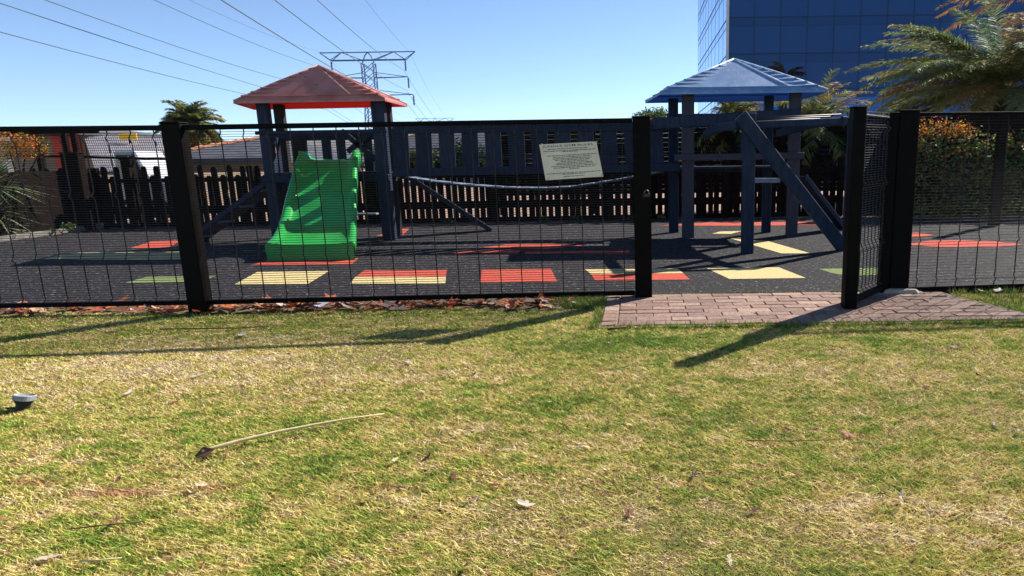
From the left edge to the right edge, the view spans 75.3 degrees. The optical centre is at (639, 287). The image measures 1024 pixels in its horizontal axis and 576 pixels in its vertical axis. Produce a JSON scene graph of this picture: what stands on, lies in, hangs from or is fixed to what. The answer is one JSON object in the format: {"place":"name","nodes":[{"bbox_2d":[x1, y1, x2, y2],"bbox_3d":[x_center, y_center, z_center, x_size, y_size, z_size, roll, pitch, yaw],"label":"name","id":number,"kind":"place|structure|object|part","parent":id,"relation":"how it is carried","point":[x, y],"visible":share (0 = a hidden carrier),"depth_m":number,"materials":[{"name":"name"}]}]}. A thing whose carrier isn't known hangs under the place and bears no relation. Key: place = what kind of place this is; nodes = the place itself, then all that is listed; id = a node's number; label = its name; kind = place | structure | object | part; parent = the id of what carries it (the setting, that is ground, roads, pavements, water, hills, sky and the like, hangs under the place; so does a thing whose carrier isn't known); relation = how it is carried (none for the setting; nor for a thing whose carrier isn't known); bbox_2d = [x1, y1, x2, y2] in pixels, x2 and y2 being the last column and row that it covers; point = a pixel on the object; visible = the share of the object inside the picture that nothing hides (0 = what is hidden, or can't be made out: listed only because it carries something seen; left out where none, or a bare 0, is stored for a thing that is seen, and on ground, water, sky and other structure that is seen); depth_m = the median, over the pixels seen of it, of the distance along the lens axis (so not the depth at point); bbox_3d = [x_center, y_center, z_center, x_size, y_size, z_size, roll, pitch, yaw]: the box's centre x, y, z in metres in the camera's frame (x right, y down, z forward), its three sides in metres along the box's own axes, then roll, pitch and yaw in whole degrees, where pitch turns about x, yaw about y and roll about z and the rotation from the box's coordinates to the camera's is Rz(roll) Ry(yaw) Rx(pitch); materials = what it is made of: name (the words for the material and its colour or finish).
{"place":"outdoors","nodes":[
{"label":"outdoors","id":0,"kind":"place"},
{"bbox_2d":[191,136,363,192],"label":"house","id":1,"kind":"structure","parent":0,"point":[255,160],"depth_m":21.06,"materials":[{"name":"paint"}]},
{"bbox_2d":[0,131,667,170],"bbox_3d":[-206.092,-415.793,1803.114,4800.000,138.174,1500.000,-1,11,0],"label":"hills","id":2,"kind":"structure","parent":0,"point":[308,142],"depth_m":1623.90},
{"bbox_2d":[0,0,697,140],"label":"sky","id":3,"kind":"structure","parent":0,"point":[475,59],"materials":[{"name":"blue"}]},
{"bbox_2d":[372,133,527,160],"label":"house","id":4,"kind":"structure","parent":0,"point":[412,138],"depth_m":59.88,"materials":[{"name":"metal"}]},
{"bbox_2d":[0,293,1023,575],"bbox_3d":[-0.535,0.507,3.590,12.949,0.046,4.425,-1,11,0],"label":"grass","id":5,"kind":"structure","parent":0,"point":[320,515],"depth_m":2.81,"materials":[{"name":"plant"}]},
{"bbox_2d":[0,393,36,411],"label":"garden light","id":6,"kind":"object","parent":5,"relation":"on","point":[23,401],"visible":0.94,"depth_m":3.29,"materials":[{"name":"black"}]},
{"bbox_2d":[33,553,60,559],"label":"dead leaf","id":7,"kind":"object","parent":5,"relation":"on","point":[46,557],"visible":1,"depth_m":2.02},
{"bbox_2d":[79,557,121,561],"bbox_3d":[-1.659,0.836,1.994,0.118,0.006,0.008,-2,11,-6],"label":"twig","id":8,"kind":"object","parent":5,"relation":"on","point":[99,559],"visible":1,"depth_m":1.99,"materials":[{"name":"wood"}]},
{"bbox_2d":[69,521,143,529],"bbox_3d":[-1.803,0.801,2.192,0.224,0.008,0.008,-3,11,-10],"label":"twig","id":9,"kind":"object","parent":5,"relation":"on","point":[105,525],"visible":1,"depth_m":2.19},
{"bbox_2d":[93,295,129,307],"bbox_3d":[-4.682,0.119,5.733,0.310,0.069,0.142,-12,15,-43],"label":"dead leaf","id":10,"kind":"object","parent":5,"relation":"on","point":[123,298],"visible":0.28,"depth_m":5.80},
{"bbox_2d":[126,307,145,311],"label":"dead leaf","id":11,"kind":"object","parent":5,"relation":"on","point":[136,309],"visible":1,"depth_m":5.49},
{"bbox_2d":[160,326,265,329],"bbox_3d":[-3.193,0.301,4.848,0.798,0.013,0.058,-1,11,-3],"label":"twig","id":12,"kind":"object","parent":5,"relation":"on","point":[206,328],"visible":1,"depth_m":4.84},
{"bbox_2d":[0,293,576,316],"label":"leaf litter","id":13,"kind":"object","parent":5,"relation":"on","point":[508,303],"visible":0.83,"depth_m":5.51,"materials":[{"name":"plant"}]},
{"bbox_2d":[195,413,383,459],"bbox_3d":[-1.550,0.651,2.924,0.760,0.041,0.064,-9,14,-35],"label":"palm stalk","id":14,"kind":"object","parent":5,"relation":"on","point":[204,452],"visible":1,"depth_m":2.85,"materials":[{"name":"plant"}]},
{"bbox_2d":[5,296,603,309],"bbox_3d":[-7.148,0.218,5.678,13.700,0.001,0.500,-1,11,0],"label":"soil strip","id":15,"kind":"object","parent":5,"relation":"on","point":[527,300],"depth_m":5.72,"materials":[{"name":"soil"}]},
{"bbox_2d":[310,302,328,308],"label":"dead leaf","id":16,"kind":"object","parent":5,"relation":"on","point":[319,304],"visible":0.83,"depth_m":5.57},
{"bbox_2d":[0,116,651,313],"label":"fence","id":17,"kind":"object","parent":5,"relation":"on","point":[177,152],"visible":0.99,"depth_m":5.41,"materials":[{"name":"black metal"}]},
{"bbox_2d":[539,141,602,179],"bbox_3d":[-0.579,-1.081,5.504,0.530,0.321,0.097,-1,11,0],"label":"notice","id":18,"kind":"object","parent":17,"relation":"attached to","point":[570,160],"visible":1,"depth_m":5.46,"materials":[{"name":"plastic"}]},
{"bbox_2d":[643,189,649,196],"bbox_3d":[0.055,-0.810,5.540,0.055,0.065,0.020,-1,11,0],"label":"padlock","id":19,"kind":"object","parent":17,"relation":"hanging from","point":[646,194],"visible":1,"depth_m":5.53,"materials":[{"name":"grey metal"}]},
{"bbox_2d":[376,300,410,309],"bbox_3d":[-2.061,0.144,5.455,0.331,0.052,0.162,6,13,30],"label":"dead leaf","id":20,"kind":"object","parent":5,"relation":"on","point":[394,306],"visible":1,"depth_m":5.47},
{"bbox_2d":[0,310,1020,575],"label":"leaf crumbs","id":21,"kind":"object","parent":5,"relation":"on","point":[116,518],"visible":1,"depth_m":2.60,"materials":[{"name":"plant"}]},
{"bbox_2d":[0,285,1023,330],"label":"grass tufts","id":22,"kind":"object","parent":5,"relation":"on","point":[591,302],"visible":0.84,"depth_m":5.23,"materials":[{"name":"plant"}]},
{"bbox_2d":[0,217,1023,302],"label":"playground surface","id":23,"kind":"object","parent":5,"relation":"on","point":[698,254],"visible":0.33,"depth_m":8.00,"materials":[{"name":"black rubber"}]},
{"bbox_2d":[0,139,59,238],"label":"spiky plant","id":24,"kind":"object","parent":23,"relation":"on","point":[3,171],"visible":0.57,"depth_m":11.30,"materials":[{"name":"green plant"}]},
{"bbox_2d":[49,222,75,234],"bbox_3d":[-10.685,-1.091,11.976,0.513,0.256,0.215,-1,11,0],"label":"bush","id":25,"kind":"object","parent":23,"relation":"on","point":[66,226],"visible":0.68,"depth_m":11.97,"materials":[{"name":"green plant"}]},
{"bbox_2d":[44,252,179,259],"bbox_3d":[-7.061,-0.448,8.960,2.280,0.001,0.761,0,11,5],"label":"coloured rubber patch","id":26,"kind":"object","parent":23,"relation":"on","point":[127,257],"visible":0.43,"depth_m":8.90,"materials":[{"name":"rubber"}]},
{"bbox_2d":[118,159,142,221],"bbox_3d":[-10.404,-1.939,13.302,0.230,1.383,0.190,-1,11,0],"label":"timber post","id":27,"kind":"object","parent":23,"relation":"on","point":[127,164],"visible":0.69,"depth_m":13.14,"materials":[{"name":"brown wood"}]},
{"bbox_2d":[132,240,177,247],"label":"coloured rubber patch","id":28,"kind":"object","parent":23,"relation":"on","point":[173,242],"visible":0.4,"depth_m":10.20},
{"bbox_2d":[126,276,212,282],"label":"coloured rubber patch","id":29,"kind":"object","parent":23,"relation":"on","point":[167,279],"visible":0.6,"depth_m":7.00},
{"bbox_2d":[236,271,327,283],"bbox_3d":[-3.882,-0.113,7.018,0.983,0.001,0.799,-1,11,0],"label":"coloured rubber patch","id":30,"kind":"object","parent":23,"relation":"on","point":[274,279],"visible":0.8,"depth_m":6.99,"materials":[{"name":"rubber"}]},
{"bbox_2d":[256,258,357,264],"bbox_3d":[-4.146,-0.331,8.149,1.271,0.001,0.499,-1,11,0],"label":"coloured rubber patch","id":31,"kind":"object","parent":23,"relation":"on","point":[300,261],"visible":0.6,"depth_m":8.10,"materials":[{"name":"rubber"}]},
{"bbox_2d":[265,150,361,260],"bbox_3d":[-4.501,-1.260,9.244,1.117,1.411,2.594,-4,11,-14],"label":"slide","id":32,"kind":"object","parent":31,"relation":"on","point":[276,256],"visible":0.77,"depth_m":9.14,"materials":[{"name":"green plastic"}]},
{"bbox_2d":[202,64,491,239],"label":"play tower","id":33,"kind":"structure","parent":23,"relation":"on","point":[317,86],"depth_m":10.12,"materials":[{"name":"blue wood"}]},
{"bbox_2d":[391,122,679,189],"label":"clatter bridge","id":34,"kind":"structure","parent":33,"relation":"attached to","point":[658,164],"depth_m":9.88,"materials":[{"name":"blue wood"}]},
{"bbox_2d":[350,277,445,283],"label":"coloured rubber patch","id":35,"kind":"object","parent":23,"relation":"on","point":[397,280],"visible":0.6,"depth_m":6.74,"materials":[{"name":"rubber"}]},
{"bbox_2d":[356,270,446,276],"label":"coloured rubber patch","id":36,"kind":"object","parent":23,"relation":"on","point":[397,273],"visible":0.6,"depth_m":7.16,"materials":[{"name":"rubber"}]},
{"bbox_2d":[450,250,521,252],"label":"coloured rubber patch","id":37,"kind":"object","parent":23,"relation":"on","point":[510,251],"visible":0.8,"depth_m":8.83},
{"bbox_2d":[481,269,556,281],"bbox_3d":[-1.312,-0.135,6.938,0.954,0.001,0.806,-1,11,0],"label":"coloured rubber patch","id":38,"kind":"object","parent":23,"relation":"on","point":[514,274],"visible":0.8,"depth_m":6.90,"materials":[{"name":"rubber"}]},
{"bbox_2d":[484,244,581,248],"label":"coloured rubber patch","id":39,"kind":"object","parent":23,"relation":"on","point":[539,246],"visible":0.83,"depth_m":9.33,"materials":[{"name":"rubber"}]},
{"bbox_2d":[525,251,628,253],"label":"coloured rubber patch","id":40,"kind":"object","parent":23,"relation":"on","point":[570,252],"visible":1,"depth_m":8.65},
{"bbox_2d":[585,268,682,273],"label":"coloured rubber patch","id":41,"kind":"object","parent":23,"relation":"on","point":[659,270],"visible":0.8,"depth_m":7.10,"materials":[{"name":"rubber"}]},
{"bbox_2d":[591,273,688,280],"bbox_3d":[-0.010,-0.118,6.754,1.032,0.001,0.409,-1,11,0],"label":"coloured rubber patch","id":42,"kind":"object","parent":23,"relation":"on","point":[669,276],"visible":0.8,"depth_m":6.75,"materials":[{"name":"rubber"}]},
{"bbox_2d":[712,231,739,233],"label":"coloured rubber patch","id":43,"kind":"object","parent":23,"relation":"on","point":[725,232],"visible":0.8,"depth_m":10.72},
{"bbox_2d":[660,222,815,225],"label":"coloured rubber patch","id":44,"kind":"object","parent":23,"relation":"on","point":[739,223],"visible":0.67,"depth_m":12.08,"materials":[{"name":"rubber"}]},
{"bbox_2d":[645,58,842,237],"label":"play tower","id":45,"kind":"structure","parent":23,"relation":"on","point":[734,80],"depth_m":9.80,"materials":[{"name":"blue wood"}]},
{"bbox_2d":[707,267,804,278],"bbox_3d":[1.208,-0.161,6.883,0.931,0.001,0.681,-1,11,0],"label":"coloured rubber patch","id":46,"kind":"object","parent":23,"relation":"on","point":[754,273],"visible":1,"depth_m":6.87,"materials":[{"name":"rubber"}]},
{"bbox_2d":[731,238,807,252],"bbox_3d":[1.796,-0.600,9.079,0.384,0.001,1.848,-4,11,-14],"label":"coloured rubber patch","id":47,"kind":"object","parent":23,"relation":"on","point":[772,246],"visible":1,"depth_m":8.83,"materials":[{"name":"rubber"}]},
{"bbox_2d":[703,111,848,253],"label":"monkey bars","id":48,"kind":"object","parent":23,"relation":"on","point":[750,125],"visible":0.84,"depth_m":8.19,"materials":[{"name":"blue wood"}]},
{"bbox_2d":[821,268,875,274],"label":"coloured rubber patch","id":49,"kind":"object","parent":23,"relation":"on","point":[837,271],"visible":0.33,"depth_m":6.90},
{"bbox_2d":[912,233,930,236],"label":"coloured rubber patch","id":50,"kind":"object","parent":23,"relation":"on","point":[913,235],"visible":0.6,"depth_m":9.94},
{"bbox_2d":[911,240,1020,246],"bbox_3d":[4.400,-0.613,8.947,1.575,0.001,0.778,-1,11,0],"label":"coloured rubber patch","id":51,"kind":"object","parent":23,"relation":"on","point":[934,243],"visible":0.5,"depth_m":8.91,"materials":[{"name":"rubber"}]},
{"bbox_2d":[988,111,1008,225],"bbox_3d":[6.113,-2.015,11.052,0.190,1.925,0.100,-1,11,0],"label":"timber post","id":52,"kind":"object","parent":23,"relation":"on","point":[999,161],"visible":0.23,"depth_m":11.01,"materials":[{"name":"brown wood"}]},
{"bbox_2d":[517,499,535,506],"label":"dead leaf","id":53,"kind":"object","parent":5,"relation":"on","point":[524,503],"visible":1,"depth_m":2.30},
{"bbox_2d":[607,326,626,330],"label":"twig","id":54,"kind":"object","parent":5,"relation":"on","point":[608,329],"visible":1,"depth_m":4.62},
{"bbox_2d":[625,507,633,516],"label":"dead leaf","id":55,"kind":"object","parent":5,"relation":"on","point":[629,511],"visible":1,"depth_m":2.23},
{"bbox_2d":[748,507,758,513],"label":"dead leaf","id":56,"kind":"object","parent":5,"relation":"on","point":[754,510],"visible":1,"depth_m":2.23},
{"bbox_2d":[747,439,836,441],"bbox_3d":[0.650,0.651,2.769,0.388,0.006,0.020,-1,11,0],"label":"twig","id":57,"kind":"object","parent":5,"relation":"on","point":[792,440],"visible":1,"depth_m":2.77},
{"bbox_2d":[598,291,1023,327],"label":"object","id":58,"kind":"object","parent":5,"relation":"on","point":[963,299],"visible":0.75,"depth_m":5.20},
{"bbox_2d":[838,430,854,436],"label":"dead leaf","id":59,"kind":"object","parent":5,"relation":"on","point":[847,433],"visible":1,"depth_m":2.84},
{"bbox_2d":[946,344,962,347],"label":"dead leaf","id":60,"kind":"object","parent":5,"relation":"on","point":[955,346],"visible":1,"depth_m":4.11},
{"bbox_2d":[888,109,1023,290],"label":"fence","id":61,"kind":"object","parent":5,"relation":"on","point":[908,133],"visible":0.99,"depth_m":5.70,"materials":[{"name":"black metal"}]},
{"bbox_2d":[841,106,899,308],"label":"gate","id":62,"kind":"structure","parent":61,"relation":"attached to","point":[851,297],"depth_m":5.24,"materials":[{"name":"black metal"}]},
{"bbox_2d":[8,169,1023,232],"bbox_3d":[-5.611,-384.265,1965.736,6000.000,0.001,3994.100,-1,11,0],"label":"ground","id":63,"kind":"structure","parent":0,"point":[944,217],"depth_m":16.64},
{"bbox_2d":[0,132,53,205],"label":"flowering bush","id":64,"kind":"object","parent":63,"relation":"on","point":[21,148],"visible":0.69,"depth_m":12.29,"materials":[{"name":"orange plant"}]},
{"bbox_2d":[0,226,85,241],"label":"kerb","id":65,"kind":"structure","parent":63,"relation":"on","point":[48,232],"depth_m":11.68,"materials":[{"name":"concrete"}]},
{"bbox_2d":[0,168,105,235],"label":"slatted screen","id":66,"kind":"object","parent":63,"relation":"on","point":[46,212],"visible":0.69,"depth_m":11.98,"materials":[{"name":"brown wood"}]},
{"bbox_2d":[58,152,95,229],"bbox_3d":[-10.969,-1.875,12.661,0.370,1.520,0.190,-1,11,0],"label":"timber post","id":67,"kind":"object","parent":63,"relation":"on","point":[81,202],"visible":0.53,"depth_m":12.60,"materials":[{"name":"brown wood"}]},
{"bbox_2d":[0,132,161,206],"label":"outbuilding","id":68,"kind":"structure","parent":63,"relation":"on","point":[54,166],"depth_m":19.53,"materials":[{"name":"brick"}]},
{"bbox_2d":[51,136,62,169],"bbox_3d":[-17.416,-3.801,19.555,0.380,1.550,0.050,-1,11,0],"label":"door","id":69,"kind":"structure","parent":68,"relation":"in","point":[53,140],"depth_m":19.45,"materials":[{"name":"red paint"}]},
{"bbox_2d":[68,135,81,151],"bbox_3d":[-16.966,-3.807,19.555,0.380,1.550,0.050,-1,11,0],"label":"door","id":70,"kind":"structure","parent":68,"relation":"in","point":[68,135],"depth_m":19.43,"materials":[{"name":"red paint"}]},
{"bbox_2d":[8,131,164,170],"bbox_3d":[-11.298,-2.253,13.367,3.952,2.000,0.115,-1,11,0],"label":"trellis","id":71,"kind":"object","parent":63,"relation":"on","point":[68,146],"visible":0.1,"depth_m":13.22,"materials":[{"name":"brown wood"}]},
{"bbox_2d":[118,133,137,144],"bbox_3d":[-14.954,-3.440,19.181,0.520,2.195,0.083,-1,11,0],"label":"signboard","id":72,"kind":"object","parent":63,"relation":"on","point":[126,137],"visible":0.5,"depth_m":18.95,"materials":[{"name":"orange paint"}]},
{"bbox_2d":[114,151,168,218],"bbox_3d":[-11.279,-2.409,15.120,1.154,1.540,0.935,-1,11,0],"label":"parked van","id":73,"kind":"object","parent":63,"relation":"on","point":[149,165],"visible":0.11,"depth_m":14.74,"materials":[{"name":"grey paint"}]},
{"bbox_3d":[-11.641,-2.757,14.600,0.250,0.525,0.010,-1,11,0],"label":"side window","id":74,"kind":"part","parent":73,"relation":"part of","materials":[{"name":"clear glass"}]},
{"bbox_3d":[-11.346,-2.762,14.600,0.260,0.525,0.010,-1,11,0],"label":"side window","id":75,"kind":"part","parent":73,"relation":"part of","materials":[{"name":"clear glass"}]},
{"bbox_2d":[84,134,265,204],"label":"shed","id":76,"kind":"structure","parent":63,"relation":"on","point":[108,163],"depth_m":18.54,"materials":[{"name":"metal"}]},
{"bbox_2d":[154,99,225,146],"bbox_3d":[-22.846,-7.293,33.138,3.189,4.634,3.242,-1,11,0],"label":"palm tree","id":77,"kind":"object","parent":63,"relation":"on","point":[193,114],"visible":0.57,"depth_m":32.50,"materials":[{"name":"green plant"}]},
{"bbox_2d":[357,145,375,170],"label":"tree","id":78,"kind":"object","parent":63,"relation":"on","point":[363,162],"visible":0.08,"depth_m":42.48,"materials":[{"name":"green plant"}]},
{"bbox_2d":[319,51,414,128],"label":"pylon","id":79,"kind":"object","parent":63,"relation":"on","point":[374,76],"visible":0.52,"depth_m":133.51,"materials":[{"name":"grey metal"}]},
{"bbox_2d":[0,3,352,121],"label":"power line","id":80,"kind":"object","parent":79,"relation":"hanging from","point":[120,42],"visible":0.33,"depth_m":55.44,"materials":[{"name":"grey"}]},
{"bbox_2d":[0,32,356,127],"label":"power line","id":81,"kind":"object","parent":79,"relation":"hanging from","point":[118,63],"visible":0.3,"depth_m":55.64,"materials":[{"name":"grey"}]},
{"bbox_2d":[45,0,369,117],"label":"power line","id":82,"kind":"object","parent":79,"relation":"hanging from","point":[150,37],"visible":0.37,"depth_m":58.90,"materials":[{"name":"grey"}]},
{"bbox_2d":[155,0,314,65],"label":"power line","id":83,"kind":"object","parent":79,"relation":"hanging from","point":[225,31],"visible":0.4,"depth_m":76.17,"materials":[{"name":"grey"}]},
{"bbox_2d":[190,0,399,114],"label":"power line","id":84,"kind":"object","parent":79,"relation":"hanging from","point":[260,31],"visible":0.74,"depth_m":90.80,"materials":[{"name":"grey"}]},
{"bbox_2d":[221,0,420,120],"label":"power line","id":85,"kind":"object","parent":79,"relation":"hanging from","point":[284,39],"visible":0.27,"depth_m":46.71,"materials":[{"name":"grey"}]},
{"bbox_2d":[275,0,425,117],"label":"power line","id":86,"kind":"object","parent":79,"relation":"hanging from","point":[335,45],"visible":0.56,"depth_m":65.06,"materials":[{"name":"grey"}]},
{"bbox_2d":[317,0,432,114],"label":"power line","id":87,"kind":"object","parent":79,"relation":"hanging from","point":[364,41],"visible":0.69,"depth_m":82.92,"materials":[{"name":"grey"}]},
{"bbox_2d":[1,156,844,228],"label":"paling fence","id":88,"kind":"object","parent":63,"relation":"on","point":[726,200],"visible":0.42,"depth_m":13.38,"materials":[{"name":"brown wood"}]},
{"bbox_2d":[409,149,439,167],"bbox_3d":[-12.752,-6.983,37.225,2.882,2.159,3.228,-1,11,0],"label":"tree","id":89,"kind":"object","parent":63,"relation":"on","point":[414,155],"visible":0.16,"depth_m":36.55,"materials":[{"name":"green plant"}]},
{"bbox_2d":[415,118,453,120],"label":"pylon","id":90,"kind":"object","parent":63,"relation":"on","point":[430,118],"visible":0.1,"depth_m":329.12,"materials":[{"name":"metal"}]},
{"bbox_2d":[433,136,484,166],"bbox_3d":[-11.016,-7.727,39.147,4.256,2.829,4.024,-1,11,0],"label":"tree","id":91,"kind":"object","parent":63,"relation":"on","point":[459,153],"visible":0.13,"depth_m":38.59,"materials":[{"name":"green plant"}]},
{"bbox_2d":[479,154,506,166],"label":"tree","id":92,"kind":"object","parent":63,"relation":"on","point":[484,160],"visible":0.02,"depth_m":34.70,"materials":[{"name":"green plant"}]},
{"bbox_2d":[631,106,667,121],"bbox_3d":[0.496,-5.503,25.751,1.968,3.281,2.437,-1,11,0],"label":"tree","id":93,"kind":"object","parent":63,"relation":"on","point":[660,112],"visible":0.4,"depth_m":24.98,"materials":[{"name":"green plant"}]},
{"bbox_2d":[498,125,875,215],"bbox_3d":[1.098,-2.776,14.900,8.712,2.080,0.116,-1,11,0],"label":"slatted screen","id":94,"kind":"object","parent":63,"relation":"on","point":[821,154],"visible":0.02,"depth_m":14.85,"materials":[{"name":"brown wood"}]},
{"bbox_2d":[694,101,774,209],"bbox_3d":[2.203,-3.488,15.415,2.631,3.265,2.747,-1,11,0],"label":"palm tree","id":95,"kind":"object","parent":63,"relation":"on","point":[728,107],"visible":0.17,"depth_m":14.76,"materials":[{"name":"green plant"}]},
{"bbox_2d":[765,61,806,109],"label":"palm tree","id":96,"kind":"object","parent":63,"relation":"on","point":[778,66],"visible":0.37,"depth_m":43.66,"materials":[{"name":"green plant"}]},
{"bbox_2d":[774,68,871,167],"bbox_3d":[4.278,-3.502,15.550,2.650,3.182,2.754,-10,14,-38],"label":"palm tree","id":97,"kind":"object","parent":63,"relation":"on","point":[824,107],"visible":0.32,"depth_m":14.84,"materials":[{"name":"green plant"}]},
{"bbox_2d":[842,0,1023,152],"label":"palm tree","id":98,"kind":"object","parent":63,"relation":"on","point":[991,81],"visible":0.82,"depth_m":17.84,"materials":[{"name":"green plant"}]},
{"bbox_2d":[862,115,1023,215],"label":"slatted screen","id":99,"kind":"object","parent":63,"relation":"on","point":[1016,123],"visible":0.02,"depth_m":13.22,"materials":[{"name":"brown wood"}]},
{"bbox_2d":[918,116,981,217],"bbox_3d":[5.823,-2.381,12.811,1.637,1.978,0.708,-1,11,0],"label":"tree","id":100,"kind":"object","parent":63,"relation":"on","point":[956,130],"visible":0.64,"depth_m":12.68,"materials":[{"name":"plant"}]},
{"bbox_2d":[913,129,1023,217],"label":"hedge","id":101,"kind":"object","parent":63,"relation":"on","point":[955,199],"visible":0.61,"depth_m":12.69,"materials":[{"name":"green plant"}]},
{"bbox_2d":[935,0,1023,32],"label":"palm tree","id":102,"kind":"object","parent":63,"relation":"on","point":[967,2],"visible":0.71,"depth_m":24.39,"materials":[{"name":"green plant"}]},
{"bbox_2d":[541,215,550,221],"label":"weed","id":103,"kind":"object","parent":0,"point":[544,219],"visible":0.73,"depth_m":13.21,"materials":[{"name":"green plant"}]},
{"bbox_2d":[601,291,1023,325],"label":"brick path","id":104,"kind":"structure","parent":0,"point":[816,306],"depth_m":5.21,"materials":[{"name":"brick"}]},
{"bbox_2d":[883,288,919,293],"bbox_3d":[2.325,0.021,5.778,0.347,0.035,0.105,0,11,4],"label":"flat stone","id":105,"kind":"object","parent":104,"relation":"on","point":[898,291],"visible":1,"depth_m":5.74,"materials":[{"name":"stone"}]},
{"bbox_2d":[698,0,1023,169],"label":"office tower","id":106,"kind":"structure","parent":0,"point":[816,39],"depth_m":56.90,"materials":[{"name":"blue glass"}]},
{"bbox_2d":[876,96,923,116],"bbox_3d":[8.639,-4.764,21.502,1.773,3.238,1.597,-1,11,0],"label":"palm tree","id":107,"kind":"object","parent":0,"point":[896,105],"visible":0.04,"depth_m":21.15,"materials":[{"name":"green plant"}]}
]}

